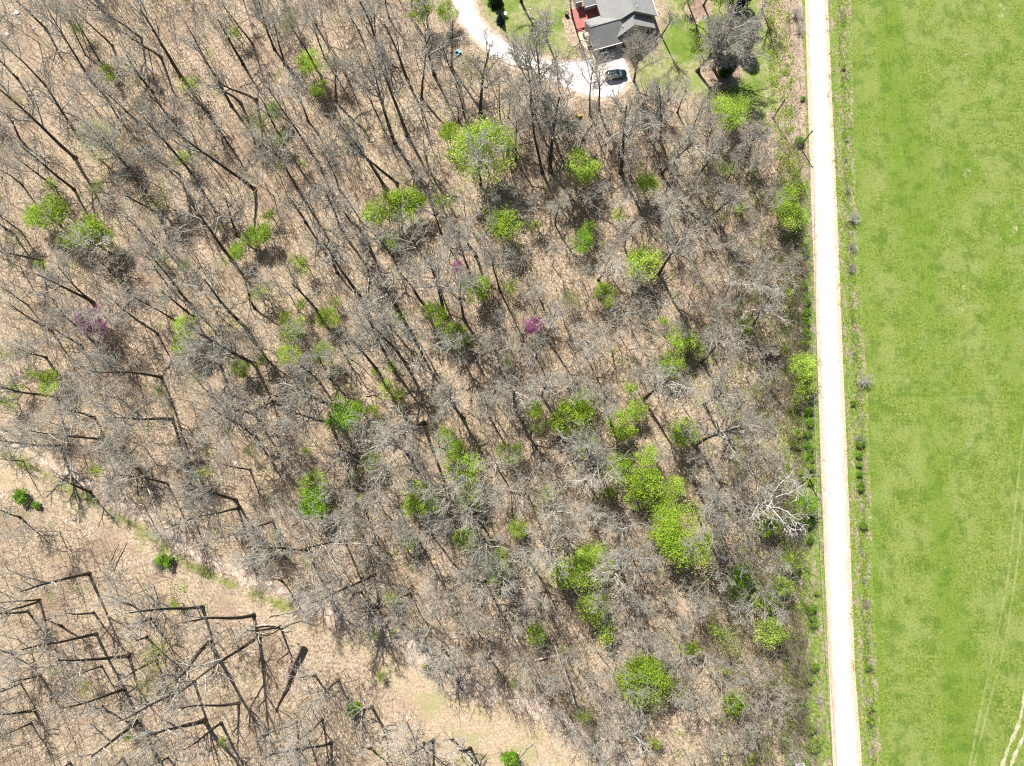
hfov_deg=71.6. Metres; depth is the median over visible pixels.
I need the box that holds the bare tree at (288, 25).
[256,0,323,75]
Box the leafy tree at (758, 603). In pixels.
[744,587,773,619]
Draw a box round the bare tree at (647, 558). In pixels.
[606,535,667,591]
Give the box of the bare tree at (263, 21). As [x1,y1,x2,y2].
[241,0,277,50]
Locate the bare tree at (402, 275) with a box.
[391,254,426,310]
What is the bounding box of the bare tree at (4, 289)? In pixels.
[0,278,28,305]
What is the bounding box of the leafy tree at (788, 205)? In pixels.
[769,181,805,223]
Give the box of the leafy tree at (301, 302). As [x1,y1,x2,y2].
[292,298,310,314]
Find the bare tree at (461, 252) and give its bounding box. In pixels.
[441,222,475,277]
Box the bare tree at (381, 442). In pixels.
[344,408,411,495]
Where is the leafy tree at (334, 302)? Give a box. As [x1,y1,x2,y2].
[324,291,341,310]
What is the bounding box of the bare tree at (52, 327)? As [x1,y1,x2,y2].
[22,301,81,348]
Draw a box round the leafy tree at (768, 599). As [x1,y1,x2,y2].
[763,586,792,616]
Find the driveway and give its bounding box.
[450,0,629,101]
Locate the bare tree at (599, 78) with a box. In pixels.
[584,39,615,113]
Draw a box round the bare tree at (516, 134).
[479,97,540,161]
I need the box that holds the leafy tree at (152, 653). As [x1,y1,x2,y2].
[136,631,177,673]
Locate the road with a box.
[805,0,861,765]
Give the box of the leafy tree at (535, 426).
[529,419,542,438]
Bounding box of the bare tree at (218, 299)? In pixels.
[164,256,249,332]
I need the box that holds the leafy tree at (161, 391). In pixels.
[151,385,170,397]
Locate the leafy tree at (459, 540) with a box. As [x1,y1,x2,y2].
[448,525,480,553]
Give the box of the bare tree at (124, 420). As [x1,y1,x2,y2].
[76,377,174,456]
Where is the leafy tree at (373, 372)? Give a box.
[369,365,381,376]
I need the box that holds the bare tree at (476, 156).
[450,122,509,186]
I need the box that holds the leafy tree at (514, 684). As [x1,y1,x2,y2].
[509,677,517,690]
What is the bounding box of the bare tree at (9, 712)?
[0,694,36,746]
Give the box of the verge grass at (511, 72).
[484,56,534,85]
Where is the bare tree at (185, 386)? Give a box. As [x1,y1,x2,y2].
[169,352,209,394]
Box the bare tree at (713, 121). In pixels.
[687,107,729,160]
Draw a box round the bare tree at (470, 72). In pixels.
[452,46,496,87]
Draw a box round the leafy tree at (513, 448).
[493,440,525,465]
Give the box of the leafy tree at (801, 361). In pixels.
[787,352,819,383]
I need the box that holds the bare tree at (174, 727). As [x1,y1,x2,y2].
[120,713,207,763]
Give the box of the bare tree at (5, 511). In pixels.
[0,499,21,523]
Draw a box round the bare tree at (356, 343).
[326,324,383,369]
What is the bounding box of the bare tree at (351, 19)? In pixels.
[340,3,360,31]
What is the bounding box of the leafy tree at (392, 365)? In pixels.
[379,360,396,373]
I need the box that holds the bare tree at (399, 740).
[366,709,420,765]
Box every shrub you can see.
[6,485,31,506]
[27,499,40,510]
[153,545,181,570]
[341,699,363,722]
[422,663,430,675]
[492,746,525,765]
[772,574,793,596]
[772,597,786,611]
[782,551,800,570]
[785,421,804,446]
[788,353,803,366]
[789,435,807,450]
[794,134,806,144]
[795,261,804,268]
[795,698,808,716]
[797,182,808,197]
[797,328,813,344]
[797,473,810,483]
[799,238,808,249]
[799,265,811,274]
[799,278,808,288]
[800,248,811,255]
[800,324,813,337]
[800,430,813,438]
[800,512,822,533]
[802,317,813,326]
[802,601,817,613]
[802,673,816,682]
[803,295,814,306]
[803,303,812,315]
[803,393,815,403]
[803,405,814,415]
[803,417,816,429]
[804,441,820,452]
[805,450,814,463]
[805,462,817,471]
[806,477,814,486]
[806,533,817,544]
[806,720,824,734]
[808,613,817,622]
[808,738,822,756]
[809,620,819,629]
[809,661,820,672]
[813,590,820,597]
[850,398,856,405]
[854,450,864,458]
[855,480,866,491]
[856,437,867,448]
[856,462,865,468]
[856,471,864,477]
[858,520,869,530]
[865,664,876,671]
[867,705,877,716]
[867,715,877,726]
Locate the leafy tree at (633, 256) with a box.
[622,238,665,286]
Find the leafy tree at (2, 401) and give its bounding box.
[0,393,19,415]
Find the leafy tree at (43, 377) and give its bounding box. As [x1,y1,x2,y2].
[33,366,63,396]
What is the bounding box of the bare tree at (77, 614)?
[51,604,94,627]
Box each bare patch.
[949,275,980,323]
[952,152,981,188]
[953,417,981,468]
[954,25,980,52]
[954,43,978,94]
[956,473,978,515]
[984,0,1018,28]
[996,197,1023,244]
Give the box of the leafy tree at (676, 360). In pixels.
[653,348,685,379]
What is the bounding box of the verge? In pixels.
[828,0,881,765]
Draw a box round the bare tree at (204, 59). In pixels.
[168,0,233,107]
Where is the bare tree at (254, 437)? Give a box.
[176,361,288,475]
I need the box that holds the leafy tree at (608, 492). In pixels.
[599,483,620,509]
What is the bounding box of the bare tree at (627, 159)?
[621,141,644,177]
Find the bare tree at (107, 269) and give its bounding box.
[87,249,128,290]
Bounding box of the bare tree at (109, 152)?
[80,119,131,168]
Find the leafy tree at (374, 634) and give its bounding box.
[359,626,379,642]
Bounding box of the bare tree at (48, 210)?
[36,201,66,229]
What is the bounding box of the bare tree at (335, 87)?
[308,51,349,105]
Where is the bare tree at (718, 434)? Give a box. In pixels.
[686,381,783,461]
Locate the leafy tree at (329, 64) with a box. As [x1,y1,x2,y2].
[314,51,343,80]
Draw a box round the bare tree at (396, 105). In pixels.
[361,29,414,138]
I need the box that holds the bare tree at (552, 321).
[536,299,567,339]
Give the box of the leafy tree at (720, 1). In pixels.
[706,0,733,10]
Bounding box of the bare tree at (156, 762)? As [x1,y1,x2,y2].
[135,752,168,765]
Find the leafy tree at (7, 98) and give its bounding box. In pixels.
[2,92,26,106]
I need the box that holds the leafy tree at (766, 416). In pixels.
[758,406,778,426]
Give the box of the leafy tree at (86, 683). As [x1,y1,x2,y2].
[77,674,98,698]
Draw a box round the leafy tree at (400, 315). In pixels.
[392,308,410,328]
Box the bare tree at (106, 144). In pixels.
[59,100,146,192]
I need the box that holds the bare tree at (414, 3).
[403,0,430,17]
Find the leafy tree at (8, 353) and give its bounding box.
[0,342,20,366]
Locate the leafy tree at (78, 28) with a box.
[68,17,88,43]
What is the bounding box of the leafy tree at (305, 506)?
[292,484,331,524]
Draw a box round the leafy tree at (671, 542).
[647,496,725,577]
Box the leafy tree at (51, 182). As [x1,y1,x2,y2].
[34,177,63,195]
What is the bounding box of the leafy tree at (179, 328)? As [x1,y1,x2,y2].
[171,307,197,338]
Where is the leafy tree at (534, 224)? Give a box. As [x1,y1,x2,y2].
[528,214,546,237]
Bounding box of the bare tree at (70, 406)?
[29,385,96,428]
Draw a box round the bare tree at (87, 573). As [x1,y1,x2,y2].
[2,562,91,605]
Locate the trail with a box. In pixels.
[0,434,647,765]
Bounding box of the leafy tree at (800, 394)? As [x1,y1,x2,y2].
[785,381,811,404]
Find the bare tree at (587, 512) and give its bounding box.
[570,498,620,530]
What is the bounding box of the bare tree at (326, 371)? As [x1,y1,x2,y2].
[293,337,340,377]
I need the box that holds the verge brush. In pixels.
[764,0,879,764]
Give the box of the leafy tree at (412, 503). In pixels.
[400,477,445,517]
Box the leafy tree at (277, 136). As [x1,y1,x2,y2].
[268,123,289,146]
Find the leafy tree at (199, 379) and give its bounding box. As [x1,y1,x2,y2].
[190,369,208,385]
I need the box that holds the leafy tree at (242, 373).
[229,358,249,379]
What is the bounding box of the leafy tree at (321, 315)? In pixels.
[315,306,341,327]
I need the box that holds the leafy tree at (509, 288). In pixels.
[499,269,521,296]
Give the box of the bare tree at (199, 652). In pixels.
[143,640,212,717]
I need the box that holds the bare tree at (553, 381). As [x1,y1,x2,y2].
[522,369,573,403]
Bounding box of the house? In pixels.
[570,0,657,54]
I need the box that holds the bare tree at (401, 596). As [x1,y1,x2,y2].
[373,578,420,620]
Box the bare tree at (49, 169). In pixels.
[0,125,75,190]
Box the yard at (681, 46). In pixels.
[622,0,785,144]
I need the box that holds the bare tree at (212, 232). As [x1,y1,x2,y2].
[164,168,232,261]
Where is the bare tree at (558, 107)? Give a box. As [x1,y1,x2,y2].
[512,70,578,173]
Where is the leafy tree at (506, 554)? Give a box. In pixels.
[487,544,516,580]
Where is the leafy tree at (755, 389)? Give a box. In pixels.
[749,378,769,402]
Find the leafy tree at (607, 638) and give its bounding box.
[593,617,621,652]
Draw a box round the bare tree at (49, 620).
[30,613,62,629]
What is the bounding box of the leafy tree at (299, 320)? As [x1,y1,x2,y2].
[274,310,309,342]
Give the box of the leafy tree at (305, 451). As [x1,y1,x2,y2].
[296,443,312,459]
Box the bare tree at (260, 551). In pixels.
[214,514,309,578]
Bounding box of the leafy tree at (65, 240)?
[53,222,79,249]
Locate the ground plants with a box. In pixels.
[0,0,882,765]
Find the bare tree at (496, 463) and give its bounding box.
[465,444,529,510]
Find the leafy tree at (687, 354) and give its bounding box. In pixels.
[676,336,693,360]
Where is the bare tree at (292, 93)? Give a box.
[276,58,308,121]
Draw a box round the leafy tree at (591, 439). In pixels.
[576,431,602,460]
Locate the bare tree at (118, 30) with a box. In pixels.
[97,13,147,47]
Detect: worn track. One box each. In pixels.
[1000,689,1023,765]
[1009,729,1023,765]
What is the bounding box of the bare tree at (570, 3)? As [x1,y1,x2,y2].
[552,0,577,18]
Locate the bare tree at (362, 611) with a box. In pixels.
[334,593,384,647]
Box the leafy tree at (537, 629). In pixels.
[521,618,547,647]
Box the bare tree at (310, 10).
[300,0,320,25]
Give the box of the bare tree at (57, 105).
[20,64,80,140]
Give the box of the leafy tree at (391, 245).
[380,233,401,251]
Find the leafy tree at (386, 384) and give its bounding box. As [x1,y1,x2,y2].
[370,371,404,402]
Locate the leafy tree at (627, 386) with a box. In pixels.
[621,374,641,398]
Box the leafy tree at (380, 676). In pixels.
[375,669,387,684]
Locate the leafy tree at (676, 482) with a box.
[659,472,687,500]
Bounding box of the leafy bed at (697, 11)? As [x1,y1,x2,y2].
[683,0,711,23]
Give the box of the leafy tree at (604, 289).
[591,279,620,309]
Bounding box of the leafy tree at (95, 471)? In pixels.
[85,458,106,477]
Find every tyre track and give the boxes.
[867,391,1023,397]
[968,420,1023,765]
[972,493,1023,765]
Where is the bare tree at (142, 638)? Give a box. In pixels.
[112,620,148,658]
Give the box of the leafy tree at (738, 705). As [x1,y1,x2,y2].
[718,689,750,724]
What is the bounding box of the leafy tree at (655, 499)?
[646,488,675,518]
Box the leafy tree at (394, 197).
[380,177,426,225]
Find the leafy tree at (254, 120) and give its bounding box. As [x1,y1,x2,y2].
[235,102,272,139]
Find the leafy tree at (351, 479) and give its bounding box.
[343,469,361,484]
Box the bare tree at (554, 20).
[527,2,560,40]
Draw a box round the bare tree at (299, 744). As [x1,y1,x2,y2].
[277,718,323,758]
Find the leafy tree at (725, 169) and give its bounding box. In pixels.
[713,151,739,177]
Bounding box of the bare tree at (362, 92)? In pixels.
[352,81,378,115]
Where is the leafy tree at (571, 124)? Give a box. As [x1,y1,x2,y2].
[550,106,580,137]
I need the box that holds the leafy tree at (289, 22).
[276,4,302,38]
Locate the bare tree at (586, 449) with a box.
[550,419,608,474]
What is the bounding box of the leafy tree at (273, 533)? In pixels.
[269,528,280,542]
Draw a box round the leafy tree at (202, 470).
[189,466,211,484]
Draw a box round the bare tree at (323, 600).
[273,573,375,630]
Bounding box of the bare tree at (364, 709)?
[340,692,373,740]
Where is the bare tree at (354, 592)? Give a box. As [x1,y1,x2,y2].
[336,576,384,612]
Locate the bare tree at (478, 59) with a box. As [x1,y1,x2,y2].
[453,27,513,116]
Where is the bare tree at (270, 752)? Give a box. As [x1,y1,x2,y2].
[257,734,297,765]
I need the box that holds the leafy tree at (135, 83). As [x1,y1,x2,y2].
[131,76,145,89]
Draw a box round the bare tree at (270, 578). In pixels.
[250,561,283,595]
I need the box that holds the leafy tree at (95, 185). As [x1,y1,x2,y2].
[84,177,110,199]
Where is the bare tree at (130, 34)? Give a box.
[118,23,162,58]
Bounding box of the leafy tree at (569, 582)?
[547,555,583,589]
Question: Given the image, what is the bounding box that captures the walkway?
[578,31,593,58]
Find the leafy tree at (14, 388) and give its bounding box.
[0,373,29,397]
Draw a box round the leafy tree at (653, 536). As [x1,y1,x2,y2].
[639,523,660,544]
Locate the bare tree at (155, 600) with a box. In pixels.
[92,582,204,641]
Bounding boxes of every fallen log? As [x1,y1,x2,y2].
[252,620,313,627]
[254,629,289,633]
[274,643,302,712]
[528,726,539,765]
[535,655,555,660]
[555,647,579,719]
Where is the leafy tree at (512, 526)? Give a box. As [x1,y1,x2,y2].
[506,515,529,539]
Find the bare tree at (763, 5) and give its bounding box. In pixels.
[750,0,771,16]
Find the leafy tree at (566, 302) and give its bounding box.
[557,287,583,312]
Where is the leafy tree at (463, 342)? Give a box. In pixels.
[455,329,476,353]
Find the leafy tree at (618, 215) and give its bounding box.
[608,204,633,224]
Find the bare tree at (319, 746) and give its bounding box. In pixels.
[290,731,332,765]
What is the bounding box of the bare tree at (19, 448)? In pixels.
[0,421,62,468]
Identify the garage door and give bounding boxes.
[596,44,615,52]
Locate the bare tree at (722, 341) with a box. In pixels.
[700,300,755,363]
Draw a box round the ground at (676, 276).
[0,0,805,765]
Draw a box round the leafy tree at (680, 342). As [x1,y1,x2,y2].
[663,323,702,352]
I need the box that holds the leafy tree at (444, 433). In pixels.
[434,424,460,445]
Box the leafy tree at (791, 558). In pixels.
[778,548,802,571]
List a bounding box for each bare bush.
[146,557,160,572]
[722,74,733,86]
[787,522,810,542]
[790,6,805,17]
[795,21,808,32]
[813,695,824,704]
[847,210,862,222]
[847,261,855,271]
[848,241,858,251]
[856,372,875,387]
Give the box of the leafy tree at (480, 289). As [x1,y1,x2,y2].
[457,269,493,304]
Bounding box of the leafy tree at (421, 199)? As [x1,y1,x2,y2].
[402,183,426,213]
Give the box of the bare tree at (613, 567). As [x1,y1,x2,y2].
[585,522,651,595]
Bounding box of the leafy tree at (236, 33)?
[222,19,241,43]
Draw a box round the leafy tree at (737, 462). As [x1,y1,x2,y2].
[734,456,747,469]
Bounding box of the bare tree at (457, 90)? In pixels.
[435,55,480,123]
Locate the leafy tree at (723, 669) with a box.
[720,666,733,679]
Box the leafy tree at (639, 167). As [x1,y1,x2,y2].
[629,162,645,175]
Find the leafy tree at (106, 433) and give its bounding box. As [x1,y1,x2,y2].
[97,427,119,444]
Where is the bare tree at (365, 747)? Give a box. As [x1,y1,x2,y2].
[351,739,375,758]
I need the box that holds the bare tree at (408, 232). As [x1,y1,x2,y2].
[361,199,433,268]
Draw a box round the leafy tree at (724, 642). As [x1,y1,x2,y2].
[702,621,751,659]
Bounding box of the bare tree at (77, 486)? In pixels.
[36,461,91,494]
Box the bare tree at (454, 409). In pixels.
[426,372,465,429]
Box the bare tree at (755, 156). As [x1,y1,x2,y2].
[745,144,775,177]
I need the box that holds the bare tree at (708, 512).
[691,478,751,552]
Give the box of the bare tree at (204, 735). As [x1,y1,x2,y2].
[153,721,222,765]
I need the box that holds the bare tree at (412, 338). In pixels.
[382,308,459,376]
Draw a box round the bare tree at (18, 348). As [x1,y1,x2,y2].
[0,324,47,371]
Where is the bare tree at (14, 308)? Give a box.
[0,289,53,332]
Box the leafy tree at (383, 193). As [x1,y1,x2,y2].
[372,179,389,204]
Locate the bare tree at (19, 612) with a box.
[0,604,29,637]
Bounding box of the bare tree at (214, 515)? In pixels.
[171,492,239,557]
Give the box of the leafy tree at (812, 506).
[794,490,821,515]
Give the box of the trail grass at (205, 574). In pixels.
[0,442,298,617]
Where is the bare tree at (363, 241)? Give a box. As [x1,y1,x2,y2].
[338,217,373,256]
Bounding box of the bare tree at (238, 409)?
[200,391,269,439]
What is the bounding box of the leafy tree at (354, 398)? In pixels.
[344,392,371,418]
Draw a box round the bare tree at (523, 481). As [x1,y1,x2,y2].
[489,447,552,523]
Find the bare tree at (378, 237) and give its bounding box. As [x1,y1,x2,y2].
[361,222,393,257]
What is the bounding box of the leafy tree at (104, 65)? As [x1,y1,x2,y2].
[98,55,119,76]
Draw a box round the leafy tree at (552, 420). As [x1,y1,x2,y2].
[547,410,564,435]
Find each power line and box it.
[810,185,816,466]
[814,186,820,460]
[817,484,833,761]
[821,479,838,765]
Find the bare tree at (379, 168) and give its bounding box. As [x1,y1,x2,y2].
[338,124,398,185]
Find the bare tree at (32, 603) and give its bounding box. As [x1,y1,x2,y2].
[0,600,41,626]
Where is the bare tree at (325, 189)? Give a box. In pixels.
[300,157,357,233]
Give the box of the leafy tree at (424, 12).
[404,0,436,26]
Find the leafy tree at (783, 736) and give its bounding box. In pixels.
[775,731,790,749]
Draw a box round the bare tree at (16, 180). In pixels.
[0,149,25,185]
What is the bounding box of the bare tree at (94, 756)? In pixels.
[61,718,141,765]
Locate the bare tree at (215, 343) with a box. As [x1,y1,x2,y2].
[164,296,256,375]
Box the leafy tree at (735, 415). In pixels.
[720,404,745,425]
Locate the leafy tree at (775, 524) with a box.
[751,513,782,537]
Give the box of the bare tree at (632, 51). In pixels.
[619,21,673,82]
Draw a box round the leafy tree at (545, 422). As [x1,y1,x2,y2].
[534,419,554,437]
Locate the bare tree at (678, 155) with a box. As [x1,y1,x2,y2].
[658,113,711,176]
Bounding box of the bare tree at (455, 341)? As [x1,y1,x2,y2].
[434,325,472,373]
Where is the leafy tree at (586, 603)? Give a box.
[575,590,617,629]
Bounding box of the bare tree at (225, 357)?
[206,335,252,367]
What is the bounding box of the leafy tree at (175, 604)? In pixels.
[164,596,186,613]
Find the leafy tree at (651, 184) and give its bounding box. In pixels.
[633,171,660,195]
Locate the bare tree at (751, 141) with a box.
[735,112,771,151]
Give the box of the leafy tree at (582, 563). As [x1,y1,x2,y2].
[565,537,618,594]
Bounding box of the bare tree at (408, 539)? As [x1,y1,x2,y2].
[387,524,423,549]
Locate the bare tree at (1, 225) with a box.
[0,223,15,235]
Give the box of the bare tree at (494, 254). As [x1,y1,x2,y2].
[472,230,513,293]
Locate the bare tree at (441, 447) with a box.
[425,428,457,471]
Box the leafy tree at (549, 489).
[532,478,554,502]
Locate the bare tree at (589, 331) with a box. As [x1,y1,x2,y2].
[568,315,610,360]
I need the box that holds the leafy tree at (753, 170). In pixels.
[746,164,758,174]
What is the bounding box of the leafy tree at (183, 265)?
[175,259,189,271]
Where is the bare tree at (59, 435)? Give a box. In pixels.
[0,383,102,460]
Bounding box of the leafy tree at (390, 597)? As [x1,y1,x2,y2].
[379,589,401,609]
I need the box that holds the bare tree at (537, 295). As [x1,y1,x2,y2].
[520,279,550,305]
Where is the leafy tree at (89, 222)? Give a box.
[63,207,107,249]
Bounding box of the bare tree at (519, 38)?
[503,29,543,71]
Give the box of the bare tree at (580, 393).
[530,362,592,408]
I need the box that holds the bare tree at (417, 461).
[386,442,433,496]
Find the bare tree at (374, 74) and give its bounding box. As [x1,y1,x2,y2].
[334,36,397,145]
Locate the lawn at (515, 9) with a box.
[477,0,583,58]
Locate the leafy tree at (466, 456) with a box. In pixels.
[440,437,486,488]
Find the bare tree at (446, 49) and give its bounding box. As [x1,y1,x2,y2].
[419,25,459,88]
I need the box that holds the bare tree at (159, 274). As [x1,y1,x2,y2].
[124,237,166,284]
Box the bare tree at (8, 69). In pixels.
[0,39,18,79]
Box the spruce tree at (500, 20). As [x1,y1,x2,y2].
[495,11,504,25]
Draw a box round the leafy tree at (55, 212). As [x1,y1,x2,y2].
[19,188,80,232]
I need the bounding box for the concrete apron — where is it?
[593,48,631,81]
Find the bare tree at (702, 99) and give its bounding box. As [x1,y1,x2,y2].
[681,79,723,144]
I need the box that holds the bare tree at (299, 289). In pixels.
[278,258,321,312]
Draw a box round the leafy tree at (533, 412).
[523,397,545,420]
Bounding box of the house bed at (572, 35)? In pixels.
[562,2,591,56]
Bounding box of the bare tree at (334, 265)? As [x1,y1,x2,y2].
[301,224,343,273]
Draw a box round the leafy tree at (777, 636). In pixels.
[745,612,786,652]
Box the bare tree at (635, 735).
[612,701,654,764]
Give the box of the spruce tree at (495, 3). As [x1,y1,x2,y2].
[487,0,503,10]
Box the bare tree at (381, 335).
[338,297,408,374]
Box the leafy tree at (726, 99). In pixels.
[708,89,752,134]
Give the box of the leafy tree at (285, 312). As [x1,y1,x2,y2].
[272,306,290,325]
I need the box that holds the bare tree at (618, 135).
[603,108,644,169]
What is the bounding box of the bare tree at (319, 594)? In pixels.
[287,578,332,615]
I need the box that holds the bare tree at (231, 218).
[197,187,247,236]
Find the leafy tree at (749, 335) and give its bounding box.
[740,328,760,340]
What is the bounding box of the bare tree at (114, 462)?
[102,447,140,477]
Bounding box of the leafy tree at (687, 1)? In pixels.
[678,0,694,11]
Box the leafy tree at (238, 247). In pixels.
[223,240,246,263]
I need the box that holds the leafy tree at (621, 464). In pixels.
[600,448,635,488]
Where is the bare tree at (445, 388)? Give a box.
[420,367,469,415]
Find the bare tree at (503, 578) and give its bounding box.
[475,557,520,600]
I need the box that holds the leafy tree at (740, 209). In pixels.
[731,198,749,219]
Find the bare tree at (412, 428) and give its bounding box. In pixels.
[363,401,426,464]
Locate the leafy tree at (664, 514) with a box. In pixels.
[649,501,682,529]
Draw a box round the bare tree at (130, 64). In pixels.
[102,38,154,93]
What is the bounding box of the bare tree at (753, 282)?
[720,241,795,299]
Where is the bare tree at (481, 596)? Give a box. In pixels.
[443,545,506,612]
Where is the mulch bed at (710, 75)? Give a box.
[699,56,744,90]
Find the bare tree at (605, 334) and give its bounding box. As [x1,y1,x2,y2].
[584,309,621,353]
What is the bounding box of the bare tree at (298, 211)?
[273,179,315,223]
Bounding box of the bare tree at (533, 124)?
[490,55,556,174]
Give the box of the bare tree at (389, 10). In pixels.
[353,0,401,54]
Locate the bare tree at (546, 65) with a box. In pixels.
[494,7,562,123]
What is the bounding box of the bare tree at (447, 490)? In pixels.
[405,459,475,519]
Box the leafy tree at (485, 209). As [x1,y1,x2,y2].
[478,204,501,218]
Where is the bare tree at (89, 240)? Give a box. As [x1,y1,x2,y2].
[56,220,115,261]
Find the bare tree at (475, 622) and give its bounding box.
[450,605,489,641]
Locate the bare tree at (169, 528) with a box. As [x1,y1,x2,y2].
[142,515,194,548]
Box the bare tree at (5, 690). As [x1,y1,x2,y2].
[0,682,21,705]
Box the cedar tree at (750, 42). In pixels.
[737,25,756,52]
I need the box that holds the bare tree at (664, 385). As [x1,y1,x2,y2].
[641,354,696,408]
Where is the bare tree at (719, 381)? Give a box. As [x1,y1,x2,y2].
[702,357,755,423]
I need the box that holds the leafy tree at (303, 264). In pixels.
[289,250,321,281]
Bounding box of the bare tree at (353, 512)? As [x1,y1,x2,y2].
[334,497,365,538]
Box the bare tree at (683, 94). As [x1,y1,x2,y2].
[672,78,693,113]
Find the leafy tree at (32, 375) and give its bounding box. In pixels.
[23,366,36,383]
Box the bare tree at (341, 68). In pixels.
[324,53,354,81]
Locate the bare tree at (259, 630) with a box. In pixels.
[230,618,281,648]
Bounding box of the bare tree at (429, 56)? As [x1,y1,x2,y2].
[406,17,446,76]
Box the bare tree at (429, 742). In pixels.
[386,731,434,765]
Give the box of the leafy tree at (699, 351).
[688,340,709,359]
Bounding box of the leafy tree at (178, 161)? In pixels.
[165,145,195,168]
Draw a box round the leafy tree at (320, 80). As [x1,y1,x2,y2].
[308,75,328,100]
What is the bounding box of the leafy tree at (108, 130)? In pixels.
[69,114,124,164]
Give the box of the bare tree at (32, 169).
[1,139,56,188]
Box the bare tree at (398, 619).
[381,601,413,631]
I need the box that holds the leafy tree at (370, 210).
[359,195,390,231]
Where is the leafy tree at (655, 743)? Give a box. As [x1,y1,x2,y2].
[645,733,665,753]
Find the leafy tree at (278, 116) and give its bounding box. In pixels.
[262,101,284,122]
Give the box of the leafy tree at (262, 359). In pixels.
[252,352,268,368]
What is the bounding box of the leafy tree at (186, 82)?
[173,71,204,101]
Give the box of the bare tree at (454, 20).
[441,1,473,67]
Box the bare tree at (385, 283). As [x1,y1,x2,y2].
[355,260,401,314]
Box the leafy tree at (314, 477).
[296,464,330,498]
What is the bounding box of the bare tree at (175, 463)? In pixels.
[161,448,190,474]
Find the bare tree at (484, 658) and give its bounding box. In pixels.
[463,639,498,677]
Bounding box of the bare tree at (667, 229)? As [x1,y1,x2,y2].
[655,199,720,275]
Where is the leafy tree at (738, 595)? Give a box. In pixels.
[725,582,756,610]
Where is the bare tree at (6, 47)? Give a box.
[0,26,47,87]
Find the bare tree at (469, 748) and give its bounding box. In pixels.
[440,736,478,765]
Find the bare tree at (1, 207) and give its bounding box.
[0,201,22,231]
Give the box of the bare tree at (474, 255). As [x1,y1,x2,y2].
[440,206,486,258]
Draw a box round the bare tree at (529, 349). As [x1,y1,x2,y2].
[517,327,551,371]
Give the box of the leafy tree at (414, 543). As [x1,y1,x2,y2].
[393,520,420,559]
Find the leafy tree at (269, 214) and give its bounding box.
[257,204,278,224]
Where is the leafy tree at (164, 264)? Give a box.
[154,259,170,268]
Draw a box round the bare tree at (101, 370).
[59,341,162,402]
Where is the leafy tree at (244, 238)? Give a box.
[238,228,260,250]
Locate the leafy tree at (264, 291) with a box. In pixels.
[242,275,268,302]
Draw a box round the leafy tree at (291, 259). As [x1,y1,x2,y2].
[282,253,295,265]
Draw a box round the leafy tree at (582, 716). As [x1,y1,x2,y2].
[573,705,598,730]
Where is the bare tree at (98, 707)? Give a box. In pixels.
[78,699,110,724]
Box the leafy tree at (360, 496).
[355,493,365,505]
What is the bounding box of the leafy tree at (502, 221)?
[482,200,522,242]
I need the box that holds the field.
[851,0,1023,765]
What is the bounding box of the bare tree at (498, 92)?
[477,54,544,124]
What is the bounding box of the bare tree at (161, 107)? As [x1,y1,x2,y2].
[141,80,176,125]
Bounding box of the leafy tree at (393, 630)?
[387,626,397,635]
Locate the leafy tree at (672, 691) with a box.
[652,669,700,707]
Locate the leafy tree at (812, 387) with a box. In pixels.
[793,374,820,392]
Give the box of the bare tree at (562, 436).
[548,416,604,460]
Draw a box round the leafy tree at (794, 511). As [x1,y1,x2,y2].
[783,499,806,523]
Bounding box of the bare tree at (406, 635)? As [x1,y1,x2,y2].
[390,614,429,670]
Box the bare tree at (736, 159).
[727,139,748,179]
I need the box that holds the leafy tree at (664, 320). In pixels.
[655,310,672,325]
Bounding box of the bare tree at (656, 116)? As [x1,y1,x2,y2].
[634,97,672,137]
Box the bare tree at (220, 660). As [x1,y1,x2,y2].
[148,634,261,724]
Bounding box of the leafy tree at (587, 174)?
[562,144,604,188]
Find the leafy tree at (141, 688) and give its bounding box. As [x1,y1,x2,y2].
[132,671,160,700]
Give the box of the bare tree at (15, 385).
[0,370,58,413]
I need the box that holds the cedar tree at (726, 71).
[717,53,738,78]
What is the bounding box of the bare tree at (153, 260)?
[111,222,192,300]
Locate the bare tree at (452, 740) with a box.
[429,722,464,749]
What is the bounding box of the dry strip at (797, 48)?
[775,0,807,182]
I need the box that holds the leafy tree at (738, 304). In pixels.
[733,295,745,310]
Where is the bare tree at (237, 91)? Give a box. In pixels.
[197,62,257,101]
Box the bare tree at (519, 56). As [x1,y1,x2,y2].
[497,18,550,114]
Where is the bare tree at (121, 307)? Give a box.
[75,274,158,335]
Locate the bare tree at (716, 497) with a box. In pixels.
[692,477,766,548]
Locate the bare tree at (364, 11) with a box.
[343,0,379,49]
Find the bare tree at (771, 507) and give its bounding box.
[733,456,820,538]
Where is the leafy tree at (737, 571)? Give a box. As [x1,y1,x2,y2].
[724,562,759,594]
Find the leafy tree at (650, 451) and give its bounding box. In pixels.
[631,441,658,467]
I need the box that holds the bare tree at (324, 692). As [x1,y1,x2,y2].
[296,678,339,718]
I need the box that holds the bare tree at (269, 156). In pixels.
[237,117,302,191]
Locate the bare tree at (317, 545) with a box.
[274,496,388,590]
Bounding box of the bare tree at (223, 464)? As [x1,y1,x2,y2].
[202,440,250,489]
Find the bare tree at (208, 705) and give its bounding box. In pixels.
[160,689,240,724]
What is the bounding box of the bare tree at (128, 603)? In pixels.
[91,581,135,607]
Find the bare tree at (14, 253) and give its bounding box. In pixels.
[0,232,43,273]
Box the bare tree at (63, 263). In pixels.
[38,240,94,303]
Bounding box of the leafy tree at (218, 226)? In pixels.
[212,218,222,230]
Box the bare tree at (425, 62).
[399,26,442,100]
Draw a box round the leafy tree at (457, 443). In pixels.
[436,431,465,462]
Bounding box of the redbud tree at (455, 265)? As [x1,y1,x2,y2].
[449,259,464,272]
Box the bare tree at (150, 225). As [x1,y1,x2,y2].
[130,203,190,267]
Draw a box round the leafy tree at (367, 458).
[356,450,380,472]
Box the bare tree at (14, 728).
[0,721,32,745]

